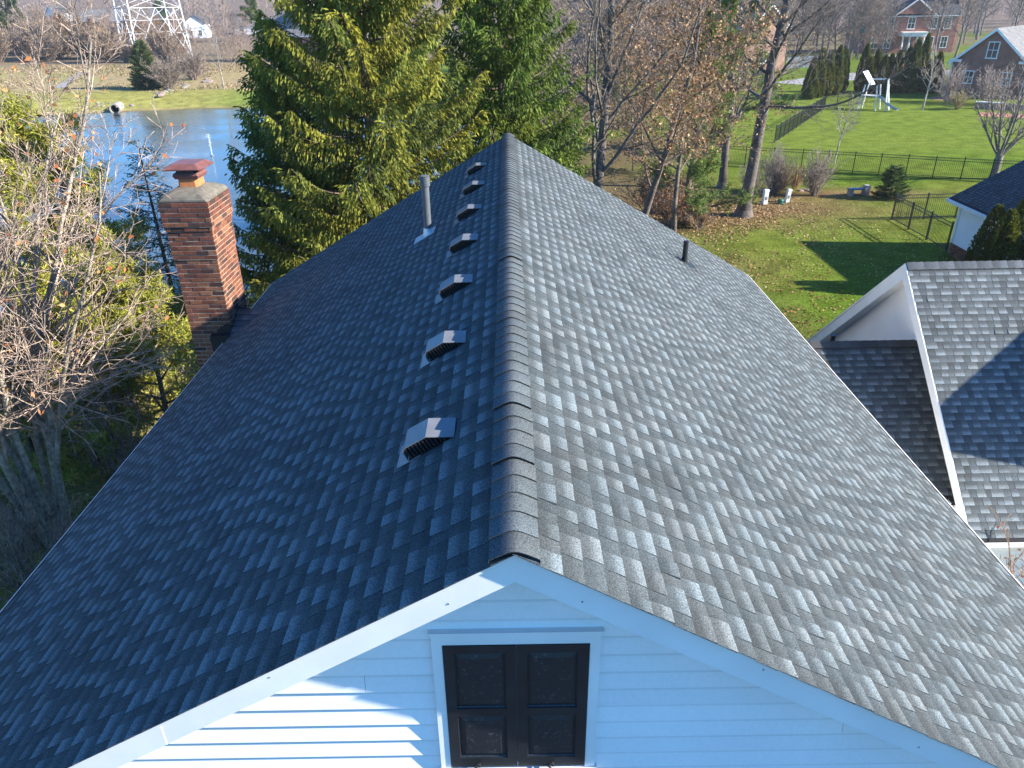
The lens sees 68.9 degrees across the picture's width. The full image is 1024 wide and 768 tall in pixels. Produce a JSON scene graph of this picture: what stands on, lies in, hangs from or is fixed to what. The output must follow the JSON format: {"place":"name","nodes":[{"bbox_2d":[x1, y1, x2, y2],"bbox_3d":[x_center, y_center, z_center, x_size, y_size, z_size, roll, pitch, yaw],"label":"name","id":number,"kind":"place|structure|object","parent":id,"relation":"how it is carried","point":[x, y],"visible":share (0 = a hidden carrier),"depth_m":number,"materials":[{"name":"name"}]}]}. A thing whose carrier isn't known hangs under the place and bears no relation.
{"place":"outdoors","nodes":[
{"label":"outdoors","id":0,"kind":"place"},
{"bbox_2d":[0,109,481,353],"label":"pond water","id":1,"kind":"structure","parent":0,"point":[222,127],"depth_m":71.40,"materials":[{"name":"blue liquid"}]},
{"bbox_2d":[0,0,1023,610],"bbox_3d":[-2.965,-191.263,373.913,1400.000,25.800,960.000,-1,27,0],"label":"ground","id":2,"kind":"structure","parent":0,"point":[912,128],"depth_m":54.66,"materials":[{"name":"green plant"}]},
{"bbox_2d":[0,29,15,62],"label":"brush","id":3,"kind":"object","parent":2,"relation":"on","point":[3,41],"visible":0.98,"depth_m":166.21,"materials":[{"name":"brown plant"}]},
{"bbox_2d":[0,0,26,52],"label":"pine tree","id":4,"kind":"object","parent":2,"relation":"on","point":[7,5],"visible":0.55,"depth_m":198.12,"materials":[{"name":"green plant"}]},
{"bbox_2d":[9,24,48,60],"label":"brush","id":5,"kind":"object","parent":2,"relation":"on","point":[23,43],"visible":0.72,"depth_m":170.95,"materials":[{"name":"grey plant"}]},
{"bbox_2d":[0,486,80,605],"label":"bare shrub","id":6,"kind":"object","parent":2,"relation":"on","point":[19,569],"visible":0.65,"depth_m":15.39,"materials":[{"name":"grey plant"}]},
{"bbox_2d":[0,315,85,473],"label":"pine tree","id":7,"kind":"object","parent":2,"relation":"on","point":[30,444],"visible":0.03,"depth_m":20.25,"materials":[{"name":"green plant"}]},
{"bbox_2d":[28,30,65,61],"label":"brush","id":8,"kind":"object","parent":2,"relation":"on","point":[50,52],"visible":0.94,"depth_m":167.35,"materials":[{"name":"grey plant"}]},
{"bbox_2d":[0,76,116,390],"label":"pine tree","id":9,"kind":"object","parent":2,"relation":"on","point":[10,112],"visible":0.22,"depth_m":20.14,"materials":[{"name":"green plant"}]},
{"bbox_2d":[51,13,77,59],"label":"bare tree","id":10,"kind":"object","parent":2,"relation":"on","point":[61,20],"visible":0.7,"depth_m":171.74,"materials":[{"name":"brown plant"}]},
{"bbox_2d":[59,22,96,58],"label":"brush","id":11,"kind":"object","parent":2,"relation":"on","point":[76,46],"visible":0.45,"depth_m":173.04,"materials":[{"name":"brown plant"}]},
{"bbox_2d":[0,230,169,492],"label":"pine tree","id":12,"kind":"object","parent":2,"relation":"on","point":[72,472],"visible":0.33,"depth_m":18.08,"materials":[{"name":"green plant"}]},
{"bbox_2d":[1,127,169,336],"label":"pine tree","id":13,"kind":"object","parent":2,"relation":"on","point":[108,220],"visible":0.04,"depth_m":25.11,"materials":[{"name":"green plant"}]},
{"bbox_2d":[0,136,174,428],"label":"bare tree","id":14,"kind":"object","parent":2,"relation":"on","point":[7,328],"visible":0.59,"depth_m":13.85,"materials":[{"name":"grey plant"}]},
{"bbox_2d":[0,88,192,380],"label":"pine tree","id":15,"kind":"object","parent":2,"relation":"on","point":[32,135],"visible":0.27,"depth_m":21.82,"materials":[{"name":"green plant"}]},
{"bbox_2d":[0,0,195,550],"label":"bare tree","id":16,"kind":"object","parent":2,"relation":"on","point":[27,488],"visible":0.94,"depth_m":14.51,"materials":[{"name":"brown plant"}]},
{"bbox_2d":[0,349,196,597],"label":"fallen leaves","id":17,"kind":"object","parent":2,"relation":"on","point":[78,487],"visible":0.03,"depth_m":19.26,"materials":[{"name":"plant"}]},
{"bbox_2d":[82,22,125,62],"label":"brush","id":18,"kind":"object","parent":2,"relation":"on","point":[104,33],"visible":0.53,"depth_m":160.87,"materials":[{"name":"brown plant"}]},
{"bbox_2d":[92,34,117,62],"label":"brush","id":19,"kind":"object","parent":2,"relation":"on","point":[103,44],"visible":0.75,"depth_m":160.27,"materials":[{"name":"brown plant"}]},
{"bbox_2d":[51,225,166,413],"bbox_3d":[-11.620,-1.488,21.018,3.028,5.873,2.991,-14,30,-24],"label":"pine tree","id":20,"kind":"object","parent":2,"relation":"on","point":[98,248],"visible":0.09,"depth_m":20.48,"materials":[{"name":"green plant"}]},
{"bbox_2d":[48,349,176,476],"bbox_3d":[-10.316,0.634,19.002,3.035,3.920,3.257,-1,27,0],"label":"bare shrub","id":21,"kind":"object","parent":2,"relation":"on","point":[120,457],"visible":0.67,"depth_m":18.80,"materials":[{"name":"brown plant"}]},
{"bbox_2d":[80,9,177,27],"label":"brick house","id":22,"kind":"structure","parent":2,"relation":"on","point":[105,12],"depth_m":339.04,"materials":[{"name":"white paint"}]},
{"bbox_2d":[80,269,199,438],"bbox_3d":[-9.191,-0.223,19.478,4.060,5.438,4.182,6,28,13],"label":"pine tree","id":23,"kind":"object","parent":2,"relation":"on","point":[149,294],"visible":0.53,"depth_m":19.10,"materials":[{"name":"green plant"}]},
{"bbox_2d":[127,38,164,90],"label":"spruce tree","id":24,"kind":"object","parent":2,"relation":"on","point":[139,49],"visible":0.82,"depth_m":109.21,"materials":[{"name":"green plant"}]},
{"bbox_2d":[115,137,181,298],"bbox_3d":[-14.949,-6.110,31.539,5.147,8.334,4.604,-15,30,-25],"label":"spruce tree","id":25,"kind":"object","parent":2,"relation":"on","point":[162,246],"visible":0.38,"depth_m":30.87,"materials":[{"name":"grey plant"}]},
{"bbox_2d":[106,352,196,409],"bbox_3d":[-11.073,-0.223,22.955,3.070,2.250,2.595,-1,27,0],"label":"leafy shrub","id":26,"kind":"object","parent":2,"relation":"on","point":[172,379],"visible":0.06,"depth_m":23.00,"materials":[{"name":"green plant"}]},
{"bbox_2d":[113,0,193,59],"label":"transmission tower","id":27,"kind":"structure","parent":2,"relation":"on","point":[135,20],"depth_m":165.42,"materials":[{"name":"metal"}]},
{"bbox_2d":[0,61,316,94],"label":"meadow grass","id":28,"kind":"structure","parent":2,"relation":"on","point":[106,68],"depth_m":133.76,"materials":[{"name":"beige plant"}]},
{"bbox_2d":[139,25,183,62],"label":"brush","id":29,"kind":"object","parent":2,"relation":"on","point":[161,35],"visible":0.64,"depth_m":158.35,"materials":[{"name":"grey plant"}]},
{"bbox_2d":[139,53,188,89],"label":"bare shrub","id":30,"kind":"object","parent":2,"relation":"on","point":[171,75],"visible":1,"depth_m":107.88,"materials":[{"name":"brown plant"}]},
{"bbox_2d":[158,39,187,60],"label":"brush","id":31,"kind":"object","parent":2,"relation":"on","point":[174,49],"visible":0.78,"depth_m":156.73,"materials":[{"name":"brown plant"}]},
{"bbox_2d":[171,43,211,79],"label":"bare shrub","id":32,"kind":"object","parent":2,"relation":"on","point":[192,72],"visible":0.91,"depth_m":121.51,"materials":[{"name":"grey plant"}]},
{"bbox_2d":[183,15,211,37],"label":"white house","id":33,"kind":"structure","parent":2,"relation":"on","point":[198,25],"depth_m":275.03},
{"bbox_2d":[210,24,240,68],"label":"bare tree","id":34,"kind":"object","parent":2,"relation":"on","point":[222,45],"visible":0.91,"depth_m":137.37,"materials":[{"name":"brown plant"}]},
{"bbox_2d":[229,16,251,55],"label":"bare tree","id":35,"kind":"object","parent":2,"relation":"on","point":[242,34],"visible":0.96,"depth_m":176.84,"materials":[{"name":"grey plant"}]},
{"bbox_2d":[237,0,263,39],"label":"pine tree","id":36,"kind":"object","parent":2,"relation":"on","point":[252,5],"visible":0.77,"depth_m":241.34,"materials":[{"name":"green plant"}]},
{"bbox_2d":[223,14,359,308],"bbox_3d":[-7.059,-5.643,24.519,6.126,11.709,6.350,22,35,37],"label":"spruce tree","id":37,"kind":"object","parent":2,"relation":"on","point":[260,168],"visible":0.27,"depth_m":23.07,"materials":[{"name":"green plant"}]},
{"bbox_2d":[270,0,343,60],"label":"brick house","id":38,"kind":"structure","parent":2,"relation":"on","point":[296,31],"depth_m":155.55,"materials":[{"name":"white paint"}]},
{"bbox_2d":[237,0,492,304],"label":"spruce tree","id":39,"kind":"object","parent":2,"relation":"on","point":[343,24],"visible":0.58,"depth_m":21.05,"materials":[{"name":"green plant"}]},
{"bbox_2d":[411,0,597,180],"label":"spruce tree","id":40,"kind":"object","parent":2,"relation":"on","point":[500,59],"visible":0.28,"depth_m":24.13,"materials":[{"name":"green plant"}]},
{"bbox_2d":[2,0,1016,42],"bbox_3d":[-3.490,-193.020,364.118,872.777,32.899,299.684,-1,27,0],"label":"woods","id":41,"kind":"object","parent":2,"relation":"on","point":[193,3],"visible":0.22,"depth_m":288.16,"materials":[{"name":"brown plant"}]},
{"bbox_2d":[0,133,1023,767],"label":"house","id":42,"kind":"structure","parent":2,"relation":"on","point":[508,451],"depth_m":5.45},
{"bbox_2d":[160,173,945,417],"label":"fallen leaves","id":43,"kind":"object","parent":2,"relation":"on","point":[806,321],"visible":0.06,"depth_m":32.55,"materials":[{"name":"brown plant"}]},
{"bbox_2d":[535,18,601,151],"bbox_3d":[3.961,-19.288,50.740,6.065,10.081,5.030,-8,28,-13],"label":"bare tree","id":44,"kind":"object","parent":2,"relation":"on","point":[565,46],"visible":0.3,"depth_m":49.40,"materials":[{"name":"brown plant"}]},
{"bbox_2d":[538,0,602,142],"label":"bare tree","id":45,"kind":"object","parent":2,"relation":"on","point":[582,37],"visible":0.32,"depth_m":59.81,"materials":[{"name":"brown plant"}]},
{"bbox_2d":[547,61,612,167],"bbox_3d":[4.622,-18.524,52.111,3.970,7.415,5.914,8,29,18],"label":"bare tree","id":46,"kind":"object","parent":2,"relation":"on","point":[585,117],"visible":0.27,"depth_m":51.85,"materials":[{"name":"brown plant"}]},
{"bbox_2d":[590,4,646,75],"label":"bare tree","id":47,"kind":"object","parent":2,"relation":"on","point":[621,22],"visible":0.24,"depth_m":101.31,"materials":[{"name":"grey plant"}]},
{"bbox_2d":[609,40,656,122],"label":"bare tree","id":48,"kind":"object","parent":2,"relation":"on","point":[637,68],"visible":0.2,"depth_m":64.35,"materials":[{"name":"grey plant"}]},
{"bbox_2d":[505,0,761,188],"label":"bare tree","id":49,"kind":"object","parent":2,"relation":"on","point":[599,168],"visible":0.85,"depth_m":27.68,"materials":[{"name":"grey plant"}]},
{"bbox_2d":[606,96,662,170],"bbox_3d":[8.437,-17.336,51.922,4.216,5.285,2.829,-1,27,0],"label":"bare tree","id":50,"kind":"object","parent":2,"relation":"on","point":[632,137],"visible":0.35,"depth_m":52.43,"materials":[{"name":"plant"}]},
{"bbox_2d":[609,162,675,211],"bbox_3d":[7.286,-11.235,42.491,3.976,3.049,3.114,-1,27,0],"label":"leafy shrub","id":51,"kind":"object","parent":2,"relation":"on","point":[641,190],"visible":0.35,"depth_m":42.54,"materials":[{"name":"brown plant"}]},
{"bbox_2d":[630,0,690,94],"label":"bare tree","id":52,"kind":"object","parent":2,"relation":"on","point":[646,28],"visible":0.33,"depth_m":85.27,"materials":[{"name":"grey plant"}]},
{"bbox_2d":[635,172,706,227],"bbox_3d":[8.400,-9.814,39.956,3.781,3.134,3.037,17,32,31],"label":"leafy shrub","id":53,"kind":"object","parent":2,"relation":"on","point":[664,209],"visible":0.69,"depth_m":39.59,"materials":[{"name":"brown plant"}]},
{"bbox_2d":[582,0,788,214],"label":"oak tree","id":54,"kind":"object","parent":2,"relation":"on","point":[668,145],"visible":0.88,"depth_m":28.60,"materials":[{"name":"brown plant"}]},
{"bbox_2d":[588,0,805,232],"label":"oak tree","id":55,"kind":"object","parent":2,"relation":"on","point":[675,200],"visible":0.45,"depth_m":34.78,"materials":[{"name":"brown plant"}]},
{"bbox_2d":[638,0,758,225],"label":"pine tree","id":56,"kind":"object","parent":2,"relation":"on","point":[700,170],"visible":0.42,"depth_m":37.13,"materials":[{"name":"green plant"}]},
{"bbox_2d":[677,203,724,230],"bbox_3d":[9.963,-8.997,39.574,2.282,1.795,1.802,-9,28,-15],"label":"leafy shrub","id":57,"kind":"object","parent":2,"relation":"on","point":[701,222],"visible":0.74,"depth_m":39.62,"materials":[{"name":"brown plant"}]},
{"bbox_2d":[681,54,745,163],"bbox_3d":[12.569,-17.889,49.874,4.350,8.126,6.482,-18,32,-29],"label":"bare tree","id":58,"kind":"object","parent":2,"relation":"on","point":[707,147],"visible":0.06,"depth_m":49.47,"materials":[{"name":"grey plant"}]},
{"bbox_2d":[648,0,810,188],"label":"bare tree","id":59,"kind":"object","parent":2,"relation":"on","point":[722,179],"visible":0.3,"depth_m":45.02,"materials":[{"name":"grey plant"}]},
{"bbox_2d":[670,0,800,149],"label":"pine tree","id":60,"kind":"object","parent":2,"relation":"on","point":[780,102],"visible":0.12,"depth_m":56.28,"materials":[{"name":"green plant"}]},
{"bbox_2d":[711,4,791,69],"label":"brick house","id":61,"kind":"structure","parent":2,"relation":"on","point":[781,58],"depth_m":122.27,"materials":[{"name":"white paint"}]},
{"bbox_2d":[736,161,771,197],"bbox_3d":[14.809,-12.519,45.292,2.190,2.554,2.607,14,31,26],"label":"bare shrub","id":62,"kind":"object","parent":2,"relation":"on","point":[758,185],"visible":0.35,"depth_m":45.12,"materials":[{"name":"grey plant"}]},
{"bbox_2d":[737,141,803,193],"bbox_3d":[16.603,-13.432,46.182,3.323,3.328,4.009,-14,30,-24],"label":"bare shrub","id":63,"kind":"object","parent":2,"relation":"on","point":[776,170],"visible":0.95,"depth_m":45.91,"materials":[{"name":"grey plant"}]},
{"bbox_2d":[591,163,959,337],"bbox_3d":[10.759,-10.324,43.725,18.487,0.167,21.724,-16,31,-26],"label":"fallen leaves","id":64,"kind":"object","parent":2,"relation":"on","point":[729,221],"visible":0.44,"depth_m":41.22,"materials":[{"name":"brown plant"}]},
{"bbox_2d":[667,0,925,218],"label":"bare tree","id":65,"kind":"object","parent":2,"relation":"on","point":[743,211],"visible":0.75,"depth_m":37.82,"materials":[{"name":"grey plant"}]},
{"bbox_2d":[801,57,818,99],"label":"arborvitae","id":66,"kind":"object","parent":2,"relation":"on","point":[810,91],"visible":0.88,"depth_m":87.68,"materials":[{"name":"green plant"}]},
{"bbox_2d":[774,91,862,141],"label":"metal fence","id":67,"kind":"object","parent":2,"relation":"on","point":[801,121],"visible":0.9,"depth_m":70.57,"materials":[{"name":"black metal"}]},
{"bbox_2d":[790,142,851,195],"bbox_3d":[18.532,-13.133,45.543,3.123,3.315,3.179,-1,27,0],"label":"bare shrub","id":68,"kind":"object","parent":2,"relation":"on","point":[815,176],"visible":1,"depth_m":45.35,"materials":[{"name":"grey plant"}]},
{"bbox_2d":[815,47,827,97],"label":"arborvitae","id":69,"kind":"object","parent":2,"relation":"on","point":[822,87],"visible":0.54,"depth_m":88.56,"materials":[{"name":"green plant"}]},
{"bbox_2d":[823,50,835,95],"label":"arborvitae","id":70,"kind":"object","parent":2,"relation":"on","point":[831,72],"visible":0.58,"depth_m":89.89,"materials":[{"name":"green plant"}]},
{"bbox_2d":[829,44,844,94],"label":"arborvitae","id":71,"kind":"object","parent":2,"relation":"on","point":[839,67],"visible":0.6,"depth_m":90.58,"materials":[{"name":"green plant"}]},
{"bbox_2d":[841,47,850,91],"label":"arborvitae","id":72,"kind":"object","parent":2,"relation":"on","point":[847,61],"visible":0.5,"depth_m":93.65,"materials":[{"name":"green plant"}]},
{"bbox_2d":[833,92,862,162],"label":"young tree","id":73,"kind":"object","parent":2,"relation":"on","point":[850,111],"visible":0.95,"depth_m":53.15,"materials":[{"name":"grey plant"}]},
{"bbox_2d":[837,0,879,53],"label":"bare tree","id":74,"kind":"object","parent":2,"relation":"on","point":[853,13],"visible":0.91,"depth_m":138.45,"materials":[{"name":"grey plant"}]},
{"bbox_2d":[833,0,885,58],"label":"bare tree","id":75,"kind":"object","parent":2,"relation":"on","point":[865,31],"visible":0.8,"depth_m":140.49,"materials":[{"name":"grey plant"}]},
{"bbox_2d":[853,42,871,91],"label":"arborvitae","id":76,"kind":"object","parent":2,"relation":"on","point":[867,49],"visible":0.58,"depth_m":93.29,"materials":[{"name":"green plant"}]},
{"bbox_2d":[858,56,875,93],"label":"arborvitae","id":77,"kind":"object","parent":2,"relation":"on","point":[871,68],"visible":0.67,"depth_m":92.20,"materials":[{"name":"green plant"}]},
{"bbox_2d":[717,144,1020,179],"bbox_3d":[26.262,-14.777,50.520,24.199,1.545,0.317,10,29,20],"label":"metal fence","id":78,"kind":"object","parent":2,"relation":"on","point":[878,172],"visible":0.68,"depth_m":50.50,"materials":[{"name":"black metal"}]},
{"bbox_2d":[857,71,898,110],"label":"playset","id":79,"kind":"object","parent":2,"relation":"on","point":[870,80],"visible":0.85,"depth_m":78.97,"materials":[{"name":"white paint"}]},
{"bbox_2d":[807,334,954,506],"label":"link building","id":80,"kind":"structure","parent":2,"relation":"on","point":[884,382],"depth_m":14.06,"materials":[{"name":"concrete"}]},
{"bbox_2d":[873,54,889,93],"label":"arborvitae","id":81,"kind":"object","parent":2,"relation":"on","point":[884,60],"visible":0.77,"depth_m":91.80,"materials":[{"name":"green plant"}]},
{"bbox_2d":[865,0,905,55],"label":"bare tree","id":82,"kind":"object","parent":2,"relation":"on","point":[891,31],"visible":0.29,"depth_m":146.83,"materials":[{"name":"grey plant"}]},
{"bbox_2d":[872,0,907,56],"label":"bare tree","id":83,"kind":"object","parent":2,"relation":"on","point":[887,28],"visible":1,"depth_m":137.87,"materials":[{"name":"grey plant"}]},
{"bbox_2d":[871,163,912,201],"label":"spruce tree","id":84,"kind":"object","parent":2,"relation":"on","point":[897,179],"visible":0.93,"depth_m":44.56,"materials":[{"name":"green plant"}]},
{"bbox_2d":[886,49,903,93],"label":"arborvitae","id":85,"kind":"object","parent":2,"relation":"on","point":[898,78],"visible":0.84,"depth_m":91.61,"materials":[{"name":"green plant"}]},
{"bbox_2d":[844,0,965,52],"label":"brick house","id":86,"kind":"structure","parent":2,"relation":"on","point":[913,22],"depth_m":154.03,"materials":[{"name":"white paint"}]},
{"bbox_2d":[901,36,922,93],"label":"arborvitae","id":87,"kind":"object","parent":2,"relation":"on","point":[914,70],"visible":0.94,"depth_m":91.19,"materials":[{"name":"green plant"}]},
{"bbox_2d":[807,260,1023,586],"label":"garage","id":88,"kind":"structure","parent":2,"relation":"on","point":[961,323],"depth_m":13.59,"materials":[{"name":"concrete"}]},
{"bbox_2d":[914,32,931,91],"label":"arborvitae","id":89,"kind":"object","parent":2,"relation":"on","point":[926,47],"visible":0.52,"depth_m":91.88,"materials":[{"name":"green plant"}]},
{"bbox_2d":[891,193,957,250],"bbox_3d":[22.906,-9.129,39.639,9.408,1.545,4.466,-22,34,-35],"label":"metal fence","id":90,"kind":"object","parent":2,"relation":"on","point":[913,204],"visible":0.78,"depth_m":38.99,"materials":[{"name":"black metal"}]},
{"bbox_2d":[919,55,938,93],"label":"arborvitae","id":91,"kind":"object","parent":2,"relation":"on","point":[923,89],"visible":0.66,"depth_m":91.41,"materials":[{"name":"green plant"}]},
{"bbox_2d":[917,47,943,109],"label":"young tree","id":92,"kind":"object","parent":2,"relation":"on","point":[925,76],"visible":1,"depth_m":77.78,"materials":[{"name":"grey plant"}]},
{"bbox_2d":[921,0,954,32],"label":"bare tree","id":93,"kind":"object","parent":2,"relation":"on","point":[933,12],"visible":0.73,"depth_m":147.23,"materials":[{"name":"grey plant"}]},
{"bbox_2d":[922,0,964,55],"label":"bare tree","id":94,"kind":"object","parent":2,"relation":"on","point":[944,5],"visible":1,"depth_m":136.40,"materials":[{"name":"grey plant"}]},
{"bbox_2d":[928,59,980,102],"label":"bare shrub","id":95,"kind":"object","parent":2,"relation":"on","point":[950,84],"visible":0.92,"depth_m":83.57,"materials":[{"name":"grey plant"}]},
{"bbox_2d":[941,89,977,108],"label":"bare shrub","id":96,"kind":"object","parent":2,"relation":"on","point":[957,102],"visible":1,"depth_m":78.89,"materials":[{"name":"grey plant"}]},
{"bbox_2d":[945,0,981,57],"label":"bare tree","id":97,"kind":"object","parent":2,"relation":"on","point":[963,15],"visible":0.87,"depth_m":139.64,"materials":[{"name":"grey plant"}]},
{"bbox_2d":[945,25,1023,99],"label":"brick house","id":98,"kind":"structure","parent":2,"relation":"on","point":[1000,48],"depth_m":86.31,"materials":[{"name":"white paint"}]},
{"bbox_2d":[946,160,1023,260],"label":"cottage","id":99,"kind":"structure","parent":2,"relation":"on","point":[977,203],"depth_m":33.48,"materials":[{"name":"white"}]},
{"bbox_2d":[963,198,1023,260],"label":"arborvitae","id":100,"kind":"object","parent":2,"relation":"on","point":[1002,240],"visible":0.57,"depth_m":29.41,"materials":[{"name":"green plant"}]},
{"bbox_2d":[970,65,1019,101],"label":"bare shrub","id":101,"kind":"object","parent":2,"relation":"on","point":[986,84],"visible":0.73,"depth_m":81.32,"materials":[{"name":"grey plant"}]},
{"bbox_2d":[969,56,1023,177],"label":"bare tree","id":102,"kind":"object","parent":2,"relation":"on","point":[999,152],"visible":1,"depth_m":48.04,"materials":[{"name":"grey plant"}]},
{"bbox_2d":[988,505,1023,585],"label":"bare shrub","id":103,"kind":"object","parent":2,"relation":"on","point":[1014,562],"visible":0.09,"depth_m":11.73,"materials":[{"name":"brown plant"}]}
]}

